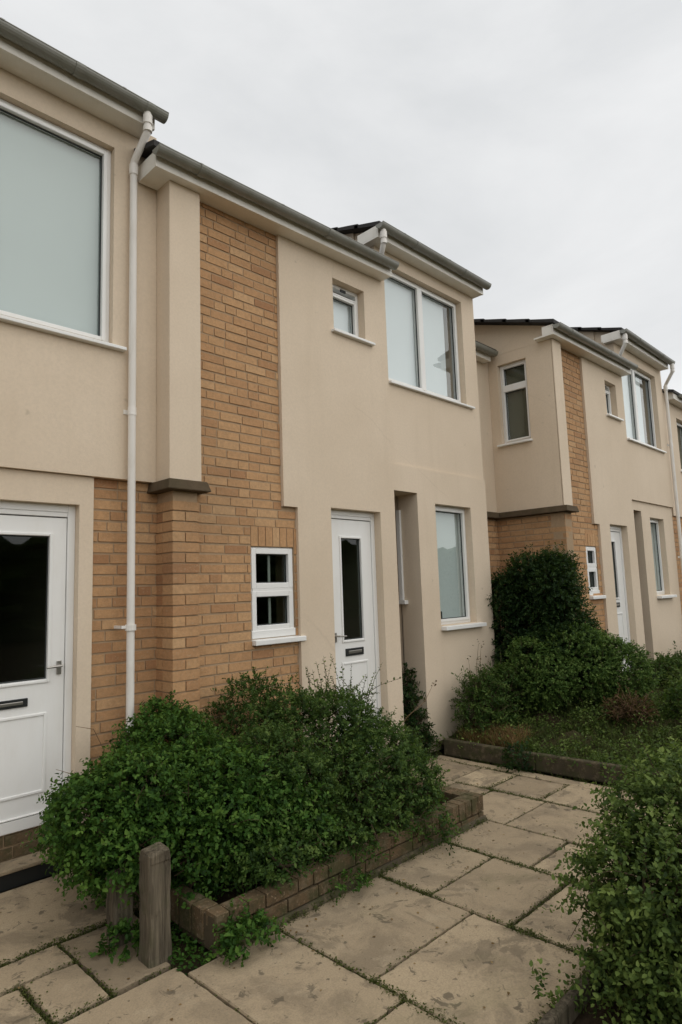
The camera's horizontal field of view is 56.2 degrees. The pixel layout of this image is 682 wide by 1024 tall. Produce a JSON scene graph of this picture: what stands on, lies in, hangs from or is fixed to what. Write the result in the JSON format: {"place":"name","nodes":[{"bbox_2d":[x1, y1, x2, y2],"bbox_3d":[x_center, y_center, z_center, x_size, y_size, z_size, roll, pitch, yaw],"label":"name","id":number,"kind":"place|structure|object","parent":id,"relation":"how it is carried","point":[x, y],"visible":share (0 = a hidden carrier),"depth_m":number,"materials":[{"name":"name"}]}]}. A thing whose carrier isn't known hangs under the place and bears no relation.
{"place":"outdoors","nodes":[
{"label":"outdoors","id":0,"kind":"place"},
{"bbox_2d":[0,17,168,891],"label":"terraced house","id":1,"kind":"structure","parent":0,"point":[78,564],"depth_m":4.32,"materials":[{"name":"cream render"},{"name":"brick"},{"name":"white upvc"}]},
{"bbox_2d":[0,501,75,835],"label":"door","id":2,"kind":"structure","parent":1,"relation":"in","point":[37,552],"depth_m":4.06,"materials":[{"name":"white plastic"}]},
{"bbox_2d":[0,98,126,351],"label":"window","id":3,"kind":"structure","parent":1,"relation":"in","point":[55,183],"depth_m":4.45,"materials":[{"name":"white plastic"}]},
{"bbox_2d":[0,755,681,1023],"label":"paving","id":4,"kind":"structure","parent":0,"point":[265,984],"depth_m":2.96,"materials":[{"name":"beige stone"}]},
{"bbox_2d":[88,917,139,965],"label":"weed","id":5,"kind":"object","parent":4,"relation":"on","point":[122,927],"visible":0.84,"depth_m":2.95,"materials":[{"name":"green plant"}]},
{"bbox_2d":[106,867,133,947],"bbox_3d":[-1.073,1.927,3.105,0.114,0.336,0.111,-9,-10,44],"label":"wooden post","id":6,"kind":"object","parent":4,"relation":"on","point":[114,914],"visible":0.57,"depth_m":3.07,"materials":[{"name":"brown wood"}]},
{"bbox_2d":[138,842,171,968],"bbox_3d":[-0.857,1.814,2.948,0.120,0.507,0.120,-9,-10,44],"label":"wooden post","id":7,"kind":"object","parent":4,"relation":"on","point":[155,946],"visible":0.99,"depth_m":2.91,"materials":[{"name":"brown wood"}]},
{"bbox_2d":[134,920,213,974],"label":"gap weeds","id":8,"kind":"object","parent":4,"relation":"on","point":[174,938],"visible":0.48,"depth_m":2.96,"materials":[{"name":"green plant"}]},
{"bbox_2d":[206,894,286,967],"bbox_3d":[-0.452,1.949,2.978,0.328,0.262,0.374,-4,-7,18],"label":"weed","id":9,"kind":"object","parent":4,"relation":"on","point":[260,919],"visible":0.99,"depth_m":2.93,"materials":[{"name":"green plant"}]},
{"bbox_2d":[0,783,589,1021],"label":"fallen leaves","id":10,"kind":"object","parent":4,"relation":"on","point":[508,993],"visible":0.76,"depth_m":3.11,"materials":[{"name":"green plant"}]},
{"bbox_2d":[0,756,632,1023],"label":"joint moss","id":11,"kind":"object","parent":4,"relation":"on","point":[370,980],"visible":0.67,"depth_m":3.06,"materials":[{"name":"green plant"}]},
{"bbox_2d":[325,867,373,904],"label":"weed","id":12,"kind":"object","parent":4,"relation":"on","point":[360,877],"visible":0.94,"depth_m":3.48,"materials":[{"name":"green plant"}]},
{"bbox_2d":[402,680,436,724],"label":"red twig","id":13,"kind":"object","parent":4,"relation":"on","point":[422,703],"visible":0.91,"depth_m":5.75,"materials":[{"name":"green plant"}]},
{"bbox_2d":[419,786,465,857],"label":"weed","id":14,"kind":"object","parent":4,"relation":"on","point":[446,833],"visible":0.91,"depth_m":4.04,"materials":[{"name":"green plant"}]},
{"bbox_2d":[497,727,537,774],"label":"weed","id":15,"kind":"object","parent":4,"relation":"on","point":[508,749],"visible":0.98,"depth_m":5.65,"materials":[{"name":"green plant"}]},
{"bbox_2d":[529,958,589,1013],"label":"weed","id":16,"kind":"object","parent":4,"relation":"on","point":[551,994],"visible":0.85,"depth_m":2.43,"materials":[{"name":"green plant"}]},
{"bbox_2d":[0,749,681,1023],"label":"ground","id":17,"kind":"structure","parent":0,"point":[182,946],"depth_m":3.08,"materials":[{"name":"soil"}]},
{"bbox_2d":[111,783,442,904],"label":"planter soil","id":18,"kind":"structure","parent":17,"relation":"on","point":[225,897],"depth_m":3.46,"materials":[{"name":"brown soil"}]},
{"bbox_2d":[20,690,347,921],"bbox_3d":[-0.978,1.651,3.680,1.576,1.120,1.663,-9,-10,44],"label":"leafy shrub","id":19,"kind":"object","parent":18,"relation":"on","point":[139,794],"visible":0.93,"depth_m":3.33,"materials":[{"name":"green plant"}]},
{"bbox_2d":[56,726,103,773],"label":"arching twig","id":20,"kind":"object","parent":19,"relation":"attached to","point":[97,737],"visible":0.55,"depth_m":3.86,"materials":[{"name":"brown wood"}]},
{"bbox_2d":[162,666,449,895],"bbox_3d":[-0.273,1.694,4.291,1.697,1.230,2.039,-9,-10,44],"label":"tangled shrub","id":21,"kind":"object","parent":18,"relation":"on","point":[331,767],"visible":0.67,"depth_m":4.10,"materials":[{"name":"green plant"}]},
{"bbox_2d":[277,654,400,779],"bbox_3d":[-0.022,1.574,4.866,0.608,0.981,0.899,-9,-10,44],"label":"young bush","id":22,"kind":"object","parent":18,"relation":"on","point":[335,686],"visible":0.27,"depth_m":4.92,"materials":[{"name":"green plant"}]},
{"bbox_2d":[134,139,495,811],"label":"terraced house","id":23,"kind":"structure","parent":17,"relation":"on","point":[317,487],"depth_m":5.63,"materials":[{"name":"beige paint"}]},
{"bbox_2d":[250,547,306,645],"bbox_3d":[-0.535,0.680,5.247,0.140,0.780,0.530,-9,-10,44],"label":"window","id":24,"kind":"structure","parent":23,"relation":"in","point":[272,609],"depth_m":5.23,"materials":[{"name":"white plastic"}]},
{"bbox_2d":[331,284,375,346],"bbox_3d":[0.060,-1.941,6.276,0.213,0.550,0.576,-9,-10,44],"label":"window","id":25,"kind":"structure","parent":23,"relation":"in","point":[345,310],"depth_m":6.36,"materials":[{"name":"white plastic"}]},
{"bbox_2d":[331,509,381,757],"bbox_3d":[0.119,1.098,5.906,0.129,2.235,0.675,-9,-10,44],"label":"door","id":26,"kind":"structure","parent":23,"relation":"in","point":[353,534],"depth_m":5.99,"materials":[{"name":"white plastic"}]},
{"bbox_2d":[384,272,474,409],"bbox_3d":[0.972,-1.925,7.241,0.198,1.320,1.547,-9,-10,44],"label":"window","id":27,"kind":"structure","parent":23,"relation":"in","point":[414,314],"depth_m":7.21,"materials":[{"name":"white plastic"}]},
{"bbox_2d":[435,505,486,630],"bbox_3d":[1.274,0.609,7.115,0.238,1.352,0.772,-9,-10,44],"label":"window","id":28,"kind":"structure","parent":23,"relation":"in","point":[452,604],"depth_m":7.24,"materials":[{"name":"white plastic"}]},
{"bbox_2d":[170,771,487,957],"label":"planter wall","id":29,"kind":"structure","parent":17,"relation":"on","point":[200,917],"depth_m":3.40,"materials":[{"name":"brick"}]},
{"bbox_2d":[421,751,442,758],"bbox_3d":[0.332,2.413,6.112,0.630,0.058,1.310,-9,-10,44],"label":"porch bed","id":30,"kind":"object","parent":17,"relation":"on","point":[437,754],"visible":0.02,"depth_m":6.35,"materials":[{"name":"soil"}]},
{"bbox_2d":[402,662,437,756],"bbox_3d":[0.663,1.989,6.317,0.569,0.965,0.631,-2,-7,3],"label":"porch plant","id":31,"kind":"object","parent":30,"relation":"on","point":[410,698],"visible":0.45,"depth_m":6.23,"materials":[{"name":"green plant"}]},
{"bbox_2d":[377,678,681,782],"bbox_3d":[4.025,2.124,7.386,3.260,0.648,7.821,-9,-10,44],"label":"ground cover","id":32,"kind":"object","parent":17,"relation":"on","point":[602,731],"visible":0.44,"depth_m":5.99,"materials":[{"name":"green plant"}]},
{"bbox_2d":[450,652,533,737],"bbox_3d":[1.543,1.955,6.652,0.726,0.993,1.099,-9,-10,44],"label":"spiky shrub","id":33,"kind":"object","parent":32,"relation":"on","point":[487,685],"visible":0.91,"depth_m":6.49,"materials":[{"name":"green plant"}]},
{"bbox_2d":[467,641,491,702],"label":"seed stalk","id":34,"kind":"object","parent":33,"relation":"attached to","point":[478,659],"visible":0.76,"depth_m":6.87,"materials":[{"name":"green plant"}]},
{"bbox_2d":[455,720,538,748],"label":"dry grass","id":35,"kind":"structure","parent":32,"relation":"on","point":[519,738],"depth_m":6.16,"materials":[{"name":"plant"}]},
{"bbox_2d":[486,541,618,713],"bbox_3d":[2.336,1.427,7.345,1.566,2.190,1.174,-9,-10,44],"label":"dark shrub","id":36,"kind":"object","parent":32,"relation":"on","point":[528,585],"visible":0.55,"depth_m":7.24,"materials":[{"name":"green plant"}]},
{"bbox_2d":[489,621,662,714],"bbox_3d":[2.525,1.714,6.920,1.858,1.050,1.057,-1,-7,-10],"label":"rounded bush","id":37,"kind":"object","parent":32,"relation":"on","point":[622,650],"visible":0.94,"depth_m":6.66,"materials":[{"name":"green plant"}]},
{"bbox_2d":[598,683,659,729],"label":"russet plant","id":38,"kind":"object","parent":32,"relation":"on","point":[635,708],"visible":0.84,"depth_m":6.08,"materials":[{"name":"brown plant"}]},
{"bbox_2d":[639,641,681,687],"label":"bed shrub","id":39,"kind":"object","parent":32,"relation":"on","point":[669,661],"visible":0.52,"depth_m":7.72,"materials":[{"name":"green plant"}]},
{"bbox_2d":[658,662,681,692],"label":"bed shrub","id":40,"kind":"object","parent":32,"relation":"on","point":[677,673],"visible":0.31,"depth_m":7.08,"materials":[{"name":"green plant"}]},
{"bbox_2d":[659,677,681,725],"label":"bed shrub","id":41,"kind":"object","parent":32,"relation":"on","point":[672,698],"visible":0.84,"depth_m":6.09,"materials":[{"name":"green plant"}]},
{"bbox_2d":[444,738,677,793],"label":"garden kerb","id":42,"kind":"structure","parent":17,"relation":"on","point":[481,752],"depth_m":5.60,"materials":[{"name":"grey concrete"}]},
{"bbox_2d":[474,319,681,680],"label":"terraced house","id":43,"kind":"structure","parent":17,"relation":"on","point":[575,457],"depth_m":8.50,"materials":[{"name":"beige paint"}]},
{"bbox_2d":[497,359,532,447],"bbox_3d":[2.256,-1.409,8.296,0.480,1.095,0.193,-9,-10,44],"label":"window","id":44,"kind":"structure","parent":43,"relation":"in","point":[514,390],"depth_m":8.36,"materials":[{"name":"white plastic"}]},
{"bbox_2d":[585,546,605,598],"bbox_3d":[3.276,0.788,8.304,0.140,0.680,0.395,-9,-10,44],"label":"window","id":45,"kind":"structure","parent":43,"relation":"in","point":[590,551],"depth_m":8.31,"materials":[{"name":"white plastic"}]},
{"bbox_2d":[605,385,623,421],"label":"window","id":46,"kind":"structure","parent":43,"relation":"in","point":[607,390],"depth_m":9.41,"materials":[{"name":"white plastic"}]},
{"bbox_2d":[610,525,630,669],"bbox_3d":[3.864,1.218,8.894,0.129,2.070,0.612,-9,-10,44],"label":"door","id":47,"kind":"structure","parent":43,"relation":"in","point":[616,535],"depth_m":9.02,"materials":[{"name":"white plastic"}]},
{"bbox_2d":[622,369,666,452],"bbox_3d":[4.784,-1.668,10.239,0.198,1.300,1.610,-9,-10,44],"label":"window","id":48,"kind":"structure","parent":43,"relation":"in","point":[630,383],"depth_m":10.22,"materials":[{"name":"white plastic"}]},
{"bbox_2d":[650,519,676,598],"bbox_3d":[5.050,0.734,10.166,0.238,1.260,0.700,-9,-10,44],"label":"window","id":49,"kind":"structure","parent":43,"relation":"in","point":[654,528],"depth_m":10.34,"materials":[{"name":"white plastic"}]},
{"bbox_2d":[537,897,664,1023],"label":"timber edging","id":50,"kind":"object","parent":17,"relation":"on","point":[563,1011],"visible":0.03,"depth_m":2.38,"materials":[{"name":"brown wood"}]},
{"bbox_2d":[572,906,681,1023],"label":"corner bed","id":51,"kind":"object","parent":17,"relation":"on","point":[585,1018],"visible":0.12,"depth_m":2.39,"materials":[{"name":"soil"}]},
{"bbox_2d":[542,726,681,1023],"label":"corner shrub","id":52,"kind":"object","parent":51,"relation":"on","point":[639,927],"visible":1,"depth_m":2.42,"materials":[{"name":"green plant"}]},
{"bbox_2d":[662,389,681,612],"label":"terraced house","id":53,"kind":"structure","parent":17,"relation":"on","point":[675,402],"depth_m":11.12,"materials":[{"name":"paint"}]},
{"bbox_2d":[677,422,681,471],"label":"window","id":54,"kind":"structure","parent":53,"relation":"in","point":[679,426],"depth_m":11.95,"materials":[{"name":"white plastic"}]},
{"bbox_2d":[0,0,681,393],"label":"sky","id":55,"kind":"structure","parent":0,"point":[534,146],"materials":[{"name":"white"}]}
]}

